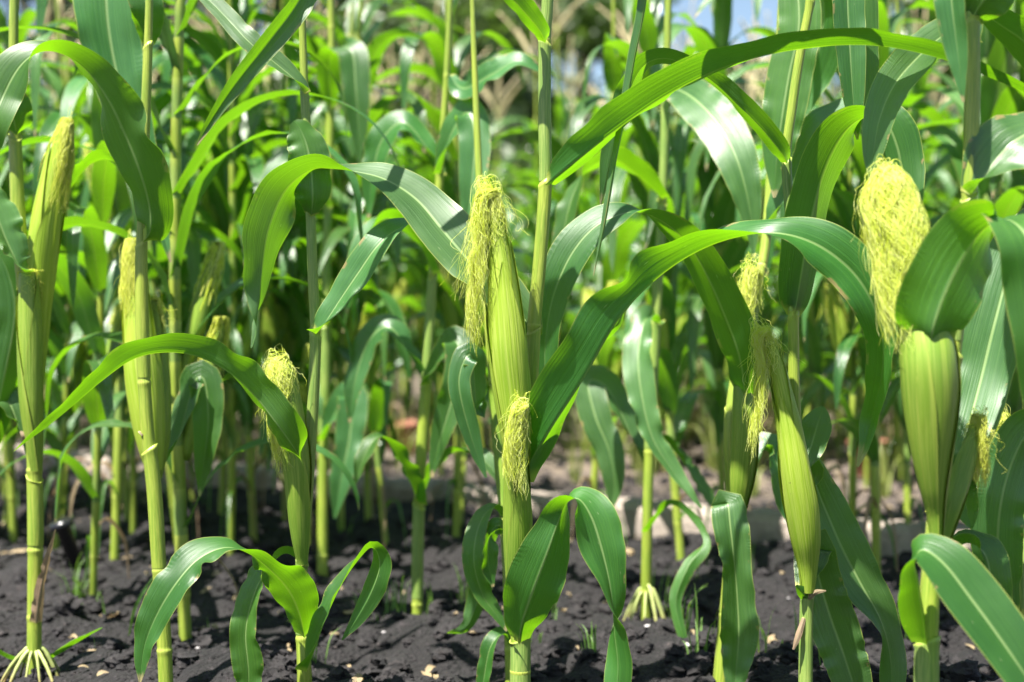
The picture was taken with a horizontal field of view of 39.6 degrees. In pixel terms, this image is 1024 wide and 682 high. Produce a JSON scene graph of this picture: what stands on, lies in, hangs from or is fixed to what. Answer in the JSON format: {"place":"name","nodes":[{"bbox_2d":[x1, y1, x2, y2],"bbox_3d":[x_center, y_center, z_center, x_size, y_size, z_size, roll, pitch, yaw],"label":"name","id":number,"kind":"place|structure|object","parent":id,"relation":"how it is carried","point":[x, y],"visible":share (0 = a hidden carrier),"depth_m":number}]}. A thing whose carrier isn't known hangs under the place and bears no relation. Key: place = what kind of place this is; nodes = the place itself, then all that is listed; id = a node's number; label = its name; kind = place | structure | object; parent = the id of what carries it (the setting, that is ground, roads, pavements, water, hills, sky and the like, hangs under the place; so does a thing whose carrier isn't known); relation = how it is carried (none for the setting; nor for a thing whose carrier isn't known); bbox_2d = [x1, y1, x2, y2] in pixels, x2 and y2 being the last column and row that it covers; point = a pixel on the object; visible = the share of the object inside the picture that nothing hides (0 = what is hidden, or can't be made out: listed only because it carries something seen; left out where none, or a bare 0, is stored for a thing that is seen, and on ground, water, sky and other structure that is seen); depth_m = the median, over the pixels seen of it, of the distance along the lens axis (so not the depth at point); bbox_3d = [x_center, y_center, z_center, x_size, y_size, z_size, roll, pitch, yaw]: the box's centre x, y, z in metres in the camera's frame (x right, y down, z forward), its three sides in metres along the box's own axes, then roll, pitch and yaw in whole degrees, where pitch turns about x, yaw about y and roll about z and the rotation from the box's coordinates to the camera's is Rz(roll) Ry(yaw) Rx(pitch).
{"place":"outdoors","nodes":[
{"label":"outdoors","id":0,"kind":"place"},
{"bbox_2d":[0,0,905,290],"label":"sky","id":1,"kind":"structure","parent":0,"point":[741,9]},
{"bbox_2d":[0,319,990,681],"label":"ground","id":2,"kind":"structure","parent":0,"point":[214,661],"depth_m":2.39},
{"bbox_2d":[0,6,78,497],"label":"maize plant","id":3,"kind":"object","parent":2,"relation":"on","point":[27,17],"visible":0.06,"depth_m":3.17},
{"bbox_2d":[0,7,87,541],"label":"maize plant","id":4,"kind":"object","parent":2,"relation":"on","point":[10,442],"visible":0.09,"depth_m":2.80},
{"bbox_2d":[0,0,88,502],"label":"maize plant","id":5,"kind":"object","parent":2,"relation":"on","point":[53,7],"visible":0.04,"depth_m":3.22},
{"bbox_2d":[0,157,90,526],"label":"maize plant","id":6,"kind":"object","parent":2,"relation":"on","point":[52,426],"visible":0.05,"depth_m":3.10},
{"bbox_2d":[0,444,109,473],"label":"kerb block","id":7,"kind":"structure","parent":2,"relation":"on","point":[21,463],"depth_m":3.92},
{"bbox_2d":[0,0,114,681],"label":"maize plant","id":8,"kind":"object","parent":2,"relation":"on","point":[28,269],"visible":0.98,"depth_m":1.85},
{"bbox_2d":[49,516,84,570],"bbox_3d":[-0.777,0.362,2.501,0.044,0.102,0.044,-18,9,1],"label":"water pipe","id":9,"kind":"object","parent":2,"relation":"on","point":[67,540],"visible":0.77,"depth_m":2.49},
{"bbox_2d":[24,0,111,516],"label":"maize plant","id":10,"kind":"object","parent":2,"relation":"on","point":[57,83],"visible":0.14,"depth_m":3.06},
{"bbox_2d":[0,56,203,549],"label":"maize plant","id":11,"kind":"object","parent":2,"relation":"on","point":[56,346],"visible":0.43,"depth_m":2.69},
{"bbox_2d":[27,176,192,506],"bbox_3d":[-0.897,-0.044,3.157,0.446,0.886,0.222,-1,2,-26],"label":"maize plant","id":12,"kind":"object","parent":2,"relation":"on","point":[59,422],"visible":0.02,"depth_m":3.17},
{"bbox_2d":[0,0,223,681],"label":"maize plant","id":13,"kind":"object","parent":2,"relation":"on","point":[110,56],"visible":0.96,"depth_m":1.74},
{"bbox_2d":[23,60,202,201],"bbox_3d":[-3.062,-0.939,11.141,2.464,2.334,2.487,0,2,0],"label":"tree","id":14,"kind":"object","parent":2,"relation":"on","point":[80,123],"depth_m":10.27},
{"bbox_2d":[0,66,243,597],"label":"maize plant","id":15,"kind":"object","parent":2,"relation":"on","point":[101,402],"visible":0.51,"depth_m":2.29},
{"bbox_2d":[44,10,204,520],"bbox_3d":[-0.853,-0.356,3.101,0.558,1.523,0.336,0,2,-10],"label":"maize plant","id":16,"kind":"object","parent":2,"relation":"on","point":[125,472],"visible":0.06,"depth_m":3.06},
{"bbox_2d":[0,0,280,533],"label":"maize plant","id":17,"kind":"object","parent":2,"relation":"on","point":[157,60],"visible":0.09,"depth_m":2.88},
{"bbox_2d":[0,0,286,119],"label":"tree","id":18,"kind":"object","parent":2,"relation":"on","point":[277,4],"visible":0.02,"depth_m":12.71},
{"bbox_2d":[30,0,269,560],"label":"maize plant","id":19,"kind":"object","parent":2,"relation":"on","point":[71,93],"visible":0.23,"depth_m":2.52},
{"bbox_2d":[60,70,274,543],"bbox_3d":[-0.669,-0.130,2.740,0.520,1.107,0.340,0,2,14],"label":"maize plant","id":20,"kind":"object","parent":2,"relation":"on","point":[163,101],"visible":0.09,"depth_m":2.67},
{"bbox_2d":[101,454,245,491],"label":"kerb block","id":21,"kind":"structure","parent":2,"relation":"on","point":[106,472],"depth_m":3.68},
{"bbox_2d":[188,215,203,499],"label":"maize plant","id":22,"kind":"object","parent":2,"relation":"on","point":[192,477],"visible":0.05,"depth_m":3.46},
{"bbox_2d":[0,0,398,640],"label":"maize plant","id":23,"kind":"object","parent":2,"relation":"on","point":[206,304],"visible":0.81,"depth_m":2.06},
{"bbox_2d":[146,8,270,506],"bbox_3d":[-0.721,-0.365,3.296,0.344,1.559,0.571,0,2,-4],"label":"maize plant","id":24,"kind":"object","parent":2,"relation":"on","point":[194,102],"visible":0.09,"depth_m":3.32},
{"bbox_2d":[13,0,408,681],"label":"maize plant","id":25,"kind":"object","parent":2,"relation":"on","point":[271,390],"visible":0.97,"depth_m":1.64},
{"bbox_2d":[25,0,416,555],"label":"maize plant","id":26,"kind":"object","parent":2,"relation":"on","point":[243,330],"visible":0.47,"depth_m":2.63},
{"bbox_2d":[156,0,298,541],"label":"maize plant","id":27,"kind":"object","parent":2,"relation":"on","point":[251,120],"visible":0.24,"depth_m":2.75},
{"bbox_2d":[48,0,419,140],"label":"tree","id":28,"kind":"object","parent":2,"relation":"on","point":[339,3],"depth_m":13.36},
{"bbox_2d":[156,0,353,513],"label":"maize plant","id":29,"kind":"object","parent":2,"relation":"on","point":[212,203],"visible":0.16,"depth_m":2.97},
{"bbox_2d":[214,122,332,465],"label":"maize plant","id":30,"kind":"object","parent":2,"relation":"on","point":[264,347],"visible":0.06,"depth_m":3.92},
{"bbox_2d":[231,112,334,550],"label":"maize plant","id":31,"kind":"object","parent":2,"relation":"on","point":[296,301],"visible":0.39,"depth_m":2.68},
{"bbox_2d":[187,0,400,514],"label":"maize plant","id":32,"kind":"object","parent":2,"relation":"on","point":[268,331],"visible":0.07,"depth_m":3.21},
{"bbox_2d":[248,0,344,520],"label":"maize plant","id":33,"kind":"object","parent":2,"relation":"on","point":[283,316],"visible":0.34,"depth_m":2.97},
{"bbox_2d":[236,466,389,499],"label":"kerb block","id":34,"kind":"structure","parent":2,"relation":"on","point":[277,483],"depth_m":3.48},
{"bbox_2d":[198,69,446,238],"bbox_3d":[-1.447,-0.947,10.682,2.199,2.397,2.690,0,2,0],"label":"tree","id":35,"kind":"object","parent":2,"relation":"on","point":[275,79],"visible":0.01,"depth_m":10.70},
{"bbox_2d":[258,0,410,576],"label":"maize plant","id":36,"kind":"object","parent":2,"relation":"on","point":[348,64],"visible":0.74,"depth_m":2.49},
{"bbox_2d":[183,0,486,529],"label":"maize plant","id":37,"kind":"object","parent":2,"relation":"on","point":[352,19],"visible":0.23,"depth_m":2.97},
{"bbox_2d":[309,0,389,438],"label":"maize plant","id":38,"kind":"object","parent":2,"relation":"on","point":[321,125],"visible":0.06,"depth_m":4.83},
{"bbox_2d":[308,28,391,427],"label":"maize plant","id":39,"kind":"object","parent":2,"relation":"on","point":[335,340],"visible":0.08,"depth_m":4.65},
{"bbox_2d":[292,0,430,547],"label":"maize plant","id":40,"kind":"object","parent":2,"relation":"on","point":[368,304],"visible":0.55,"depth_m":2.69},
{"bbox_2d":[284,0,443,422],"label":"maize plant","id":41,"kind":"object","parent":2,"relation":"on","point":[386,285],"visible":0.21,"depth_m":4.43},
{"bbox_2d":[319,78,438,434],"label":"maize plant","id":42,"kind":"object","parent":2,"relation":"on","point":[386,265],"visible":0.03,"depth_m":4.59},
{"bbox_2d":[256,0,516,520],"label":"maize plant","id":43,"kind":"object","parent":2,"relation":"on","point":[371,8],"visible":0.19,"depth_m":3.11},
{"bbox_2d":[378,43,397,418],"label":"maize plant","id":44,"kind":"object","parent":2,"relation":"on","point":[392,82],"visible":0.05,"depth_m":5.38},
{"bbox_2d":[387,420,417,454],"bbox_3d":[-0.340,0.305,4.428,0.130,0.108,0.130,0,2,0],"label":"clay pot","id":45,"kind":"object","parent":2,"relation":"on","point":[409,426],"visible":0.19,"depth_m":4.38},
{"bbox_2d":[378,23,434,415],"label":"maize plant","id":46,"kind":"object","parent":2,"relation":"on","point":[415,340],"visible":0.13,"depth_m":4.77},
{"bbox_2d":[383,19,432,419],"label":"maize plant","id":47,"kind":"object","parent":2,"relation":"on","point":[405,307],"visible":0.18,"depth_m":4.98},
{"bbox_2d":[376,119,441,451],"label":"maize plant","id":48,"kind":"object","parent":2,"relation":"on","point":[422,170],"visible":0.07,"depth_m":4.43},
{"bbox_2d":[378,0,454,456],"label":"maize plant","id":49,"kind":"object","parent":2,"relation":"on","point":[428,176],"visible":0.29,"depth_m":4.30},
{"bbox_2d":[383,477,452,504],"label":"kerb block","id":50,"kind":"structure","parent":2,"relation":"on","point":[399,489],"depth_m":3.30},
{"bbox_2d":[344,0,537,614],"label":"maize plant","id":51,"kind":"object","parent":2,"relation":"on","point":[454,122],"visible":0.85,"depth_m":2.17},
{"bbox_2d":[311,0,578,538],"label":"maize plant","id":52,"kind":"object","parent":2,"relation":"on","point":[451,305],"visible":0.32,"depth_m":2.76},
{"bbox_2d":[306,0,588,149],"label":"tree","id":53,"kind":"object","parent":2,"relation":"on","point":[489,17],"visible":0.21,"depth_m":12.11},
{"bbox_2d":[15,350,902,497],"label":"weeds","id":54,"kind":"object","parent":2,"relation":"on","point":[585,447],"visible":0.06,"depth_m":4.09},
{"bbox_2d":[15,359,902,460],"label":"dry grass","id":55,"kind":"structure","parent":2,"relation":"on","point":[692,435],"depth_m":4.80},
{"bbox_2d":[405,176,532,525],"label":"maize plant","id":56,"kind":"object","parent":2,"relation":"on","point":[438,317],"visible":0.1,"depth_m":3.06},
{"bbox_2d":[449,484,498,517],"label":"kerb block","id":57,"kind":"structure","parent":2,"relation":"on","point":[471,496],"depth_m":3.16},
{"bbox_2d":[17,480,939,668],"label":"grass seedlings","id":58,"kind":"object","parent":2,"relation":"on","point":[76,591],"depth_m":2.20},
{"bbox_2d":[447,0,510,681],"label":"maize plant","id":59,"kind":"object","parent":2,"relation":"on","point":[469,384],"visible":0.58,"depth_m":1.83},
{"bbox_2d":[1,463,976,681],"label":"plant litter","id":60,"kind":"object","parent":2,"relation":"on","point":[357,677],"visible":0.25,"depth_m":2.19},
{"bbox_2d":[0,433,1003,681],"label":"soil clods","id":61,"kind":"object","parent":2,"relation":"on","point":[380,668],"visible":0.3,"depth_m":2.13},
{"bbox_2d":[471,48,533,237],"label":"maize plant","id":62,"kind":"object","parent":2,"relation":"on","point":[502,170],"visible":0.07,"depth_m":5.54},
{"bbox_2d":[481,78,530,264],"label":"maize plant","id":63,"kind":"object","parent":2,"relation":"on","point":[500,115],"visible":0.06,"depth_m":6.39},
{"bbox_2d":[413,52,645,265],"bbox_3d":[0.392,-1.108,11.362,2.531,2.663,2.601,0,2,0],"label":"tree","id":64,"kind":"object","parent":2,"relation":"on","point":[515,145],"visible":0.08,"depth_m":11.38},
{"bbox_2d":[498,11,580,291],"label":"maize plant","id":65,"kind":"object","parent":2,"relation":"on","point":[529,246],"visible":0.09,"depth_m":4.75},
{"bbox_2d":[485,170,596,412],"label":"maize plant","id":66,"kind":"object","parent":2,"relation":"on","point":[534,202],"visible":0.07,"depth_m":4.13},
{"bbox_2d":[490,0,592,432],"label":"maize plant","id":67,"kind":"object","parent":2,"relation":"on","point":[559,127],"visible":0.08,"depth_m":4.87},
{"bbox_2d":[489,142,599,444],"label":"maize plant","id":68,"kind":"object","parent":2,"relation":"on","point":[532,222],"visible":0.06,"depth_m":4.54},
{"bbox_2d":[505,118,594,313],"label":"maize plant","id":69,"kind":"object","parent":2,"relation":"on","point":[529,209],"visible":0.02,"depth_m":4.95},
{"bbox_2d":[508,36,596,224],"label":"maize plant","id":70,"kind":"object","parent":2,"relation":"on","point":[568,96],"visible":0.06,"depth_m":6.36},
{"bbox_2d":[561,167,597,337],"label":"maize plant","id":71,"kind":"object","parent":2,"relation":"on","point":[586,271],"visible":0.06,"depth_m":4.31},
{"bbox_2d":[526,0,678,343],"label":"tree","id":72,"kind":"object","parent":2,"relation":"on","point":[593,27],"visible":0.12,"depth_m":13.57},
{"bbox_2d":[570,205,688,376],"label":"maize plant","id":73,"kind":"object","parent":2,"relation":"on","point":[616,366],"visible":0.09,"depth_m":4.02},
{"bbox_2d":[547,0,715,545],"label":"maize plant","id":74,"kind":"object","parent":2,"relation":"on","point":[628,231],"visible":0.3,"depth_m":2.82},
{"bbox_2d":[242,0,1023,681],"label":"maize plant","id":75,"kind":"object","parent":2,"relation":"on","point":[532,402],"visible":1,"depth_m":1.54},
{"bbox_2d":[563,5,704,444],"bbox_3d":[0.431,-0.442,4.672,0.590,1.610,0.312,1,2,31],"label":"maize plant","id":76,"kind":"object","parent":2,"relation":"on","point":[573,301],"visible":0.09,"depth_m":4.66},
{"bbox_2d":[531,489,747,538],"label":"kerb block","id":77,"kind":"structure","parent":2,"relation":"on","point":[629,510],"depth_m":2.96},
{"bbox_2d":[626,106,658,403],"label":"maize plant","id":78,"kind":"object","parent":2,"relation":"on","point":[635,244],"depth_m":4.57},
{"bbox_2d":[567,0,720,564],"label":"maize plant","id":79,"kind":"object","parent":2,"relation":"on","point":[677,411],"visible":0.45,"depth_m":2.56},
{"bbox_2d":[593,26,704,416],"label":"maize plant","id":80,"kind":"object","parent":2,"relation":"on","point":[595,189],"visible":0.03,"depth_m":5.21},
{"bbox_2d":[594,238,714,469],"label":"maize plant","id":81,"kind":"object","parent":2,"relation":"on","point":[698,398],"visible":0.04,"depth_m":4.03},
{"bbox_2d":[552,0,761,637],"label":"maize plant","id":82,"kind":"object","parent":2,"relation":"on","point":[710,115],"visible":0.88,"depth_m":2.12},
{"bbox_2d":[579,202,777,472],"bbox_3d":[0.437,-0.130,3.904,0.487,1.036,0.319,-1,2,-16],"label":"maize plant","id":83,"kind":"object","parent":2,"relation":"on","point":[682,320],"visible":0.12,"depth_m":3.91},
{"bbox_2d":[668,0,698,393],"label":"maize plant","id":84,"kind":"object","parent":2,"relation":"on","point":[675,48],"visible":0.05,"depth_m":5.75},
{"bbox_2d":[539,0,844,681],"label":"maize plant","id":85,"kind":"object","parent":2,"relation":"on","point":[731,308],"visible":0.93,"depth_m":1.77},
{"bbox_2d":[628,199,760,443],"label":"maize plant","id":86,"kind":"object","parent":2,"relation":"on","point":[686,379],"visible":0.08,"depth_m":4.65},
{"bbox_2d":[657,57,769,136],"bbox_3d":[2.106,-1.570,15.627,2.753,3.313,3.058,0,2,0],"label":"tree","id":87,"kind":"object","parent":2,"relation":"on","point":[743,86],"visible":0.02,"depth_m":15.09},
{"bbox_2d":[680,183,767,468],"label":"maize plant","id":88,"kind":"object","parent":2,"relation":"on","point":[726,371],"visible":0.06,"depth_m":3.94},
{"bbox_2d":[678,221,777,455],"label":"maize plant","id":89,"kind":"object","parent":2,"relation":"on","point":[689,292],"visible":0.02,"depth_m":4.11},
{"bbox_2d":[650,0,807,529],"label":"maize plant","id":90,"kind":"object","parent":2,"relation":"on","point":[732,252],"visible":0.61,"depth_m":2.72},
{"bbox_2d":[623,94,844,314],"bbox_3d":[1.456,-0.850,10.854,2.425,2.175,2.529,0,2,0],"label":"tree","id":91,"kind":"object","parent":2,"relation":"on","point":[697,193],"visible":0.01,"depth_m":10.65},
{"bbox_2d":[691,27,810,389],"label":"maize plant","id":92,"kind":"object","parent":2,"relation":"on","point":[695,209],"visible":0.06,"depth_m":4.62},
{"bbox_2d":[599,0,925,681],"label":"maize plant","id":93,"kind":"object","parent":2,"relation":"on","point":[837,572],"visible":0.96,"depth_m":1.58},
{"bbox_2d":[740,0,787,324],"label":"maize plant","id":94,"kind":"object","parent":2,"relation":"on","point":[760,73],"visible":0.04,"depth_m":4.77},
{"bbox_2d":[702,245,833,396],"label":"maize plant","id":95,"kind":"object","parent":2,"relation":"on","point":[770,298],"visible":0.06,"depth_m":4.29},
{"bbox_2d":[704,0,898,503],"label":"maize plant","id":96,"kind":"object","parent":2,"relation":"on","point":[820,397],"visible":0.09,"depth_m":2.84},
{"bbox_2d":[739,145,864,415],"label":"maize plant","id":97,"kind":"object","parent":2,"relation":"on","point":[804,368],"visible":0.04,"depth_m":3.87},
{"bbox_2d":[779,82,856,456],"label":"maize plant","id":98,"kind":"object","parent":2,"relation":"on","point":[826,341],"visible":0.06,"depth_m":4.29},
{"bbox_2d":[761,94,930,374],"bbox_3d":[0.855,-0.428,3.997,0.622,1.594,0.296,1,2,36],"label":"maize plant","id":99,"kind":"object","parent":2,"relation":"on","point":[772,314],"visible":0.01,"depth_m":4.07},
{"bbox_2d":[830,164,864,410],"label":"maize plant","id":100,"kind":"object","parent":2,"relation":"on","point":[860,402],"visible":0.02,"depth_m":3.88},
{"bbox_2d":[750,0,952,533],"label":"maize plant","id":101,"kind":"object","parent":2,"relation":"on","point":[807,395],"visible":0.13,"depth_m":2.71},
{"bbox_2d":[684,0,1023,572],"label":"maize plant","id":102,"kind":"object","parent":2,"relation":"on","point":[840,322],"visible":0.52,"depth_m":2.49},
{"bbox_2d":[747,507,970,556],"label":"kerb block","id":103,"kind":"structure","parent":2,"relation":"on","point":[766,524],"depth_m":2.73},
{"bbox_2d":[780,0,945,486],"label":"maize plant","id":104,"kind":"object","parent":2,"relation":"on","point":[866,467],"visible":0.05,"depth_m":3.62},
{"bbox_2d":[766,0,960,570],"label":"maize plant","id":105,"kind":"object","parent":2,"relation":"on","point":[849,339],"visible":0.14,"depth_m":2.44},
{"bbox_2d":[817,84,957,198],"bbox_3d":[3.399,-0.977,11.399,2.685,2.400,3.132,0,2,0],"label":"tree","id":106,"kind":"object","parent":2,"relation":"on","point":[924,119],"depth_m":11.51},
{"bbox_2d":[829,110,948,460],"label":"maize plant","id":107,"kind":"object","parent":2,"relation":"on","point":[893,445],"visible":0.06,"depth_m":4.07},
{"bbox_2d":[837,0,953,107],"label":"tree","id":108,"kind":"object","parent":2,"relation":"on","point":[909,13],"visible":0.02,"depth_m":13.83},
{"bbox_2d":[857,0,948,481],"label":"maize plant","id":109,"kind":"object","parent":2,"relation":"on","point":[899,433],"visible":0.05,"depth_m":3.71},
{"bbox_2d":[827,10,1011,115],"bbox_3d":[4.960,-2.823,13.277,4.364,5.976,4.761,0,2,0],"label":"tree","id":110,"kind":"object","parent":2,"relation":"on","point":[940,101],"depth_m":13.38},
{"bbox_2d":[846,6,1014,375],"bbox_3d":[0.922,-0.355,2.841,0.467,1.587,0.534,-1,2,-28],"label":"maize plant","id":111,"kind":"object","parent":2,"relation":"on","point":[950,82],"visible":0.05,"depth_m":2.85},
{"bbox_2d":[851,0,1023,681],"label":"maize plant","id":112,"kind":"object","parent":2,"relation":"on","point":[950,285],"visible":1,"depth_m":1.35},
{"bbox_2d":[923,100,959,205],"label":"maize plant","id":113,"kind":"object","parent":2,"relation":"on","point":[941,195],"visible":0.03,"depth_m":3.82},
{"bbox_2d":[902,3,1023,547],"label":"maize plant","id":114,"kind":"object","parent":2,"relation":"on","point":[998,97],"visible":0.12,"depth_m":2.41},
{"bbox_2d":[921,110,1010,480],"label":"maize plant","id":115,"kind":"object","parent":2,"relation":"on","point":[945,179],"visible":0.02,"depth_m":3.65},
{"bbox_2d":[949,0,1023,416],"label":"maize plant","id":116,"kind":"object","parent":2,"relation":"on","point":[1014,400],"visible":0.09,"depth_m":2.58},
{"bbox_2d":[971,400,1023,616],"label":"maize plant","id":117,"kind":"object","parent":2,"relation":"on","point":[1000,516],"visible":0.62,"depth_m":1.55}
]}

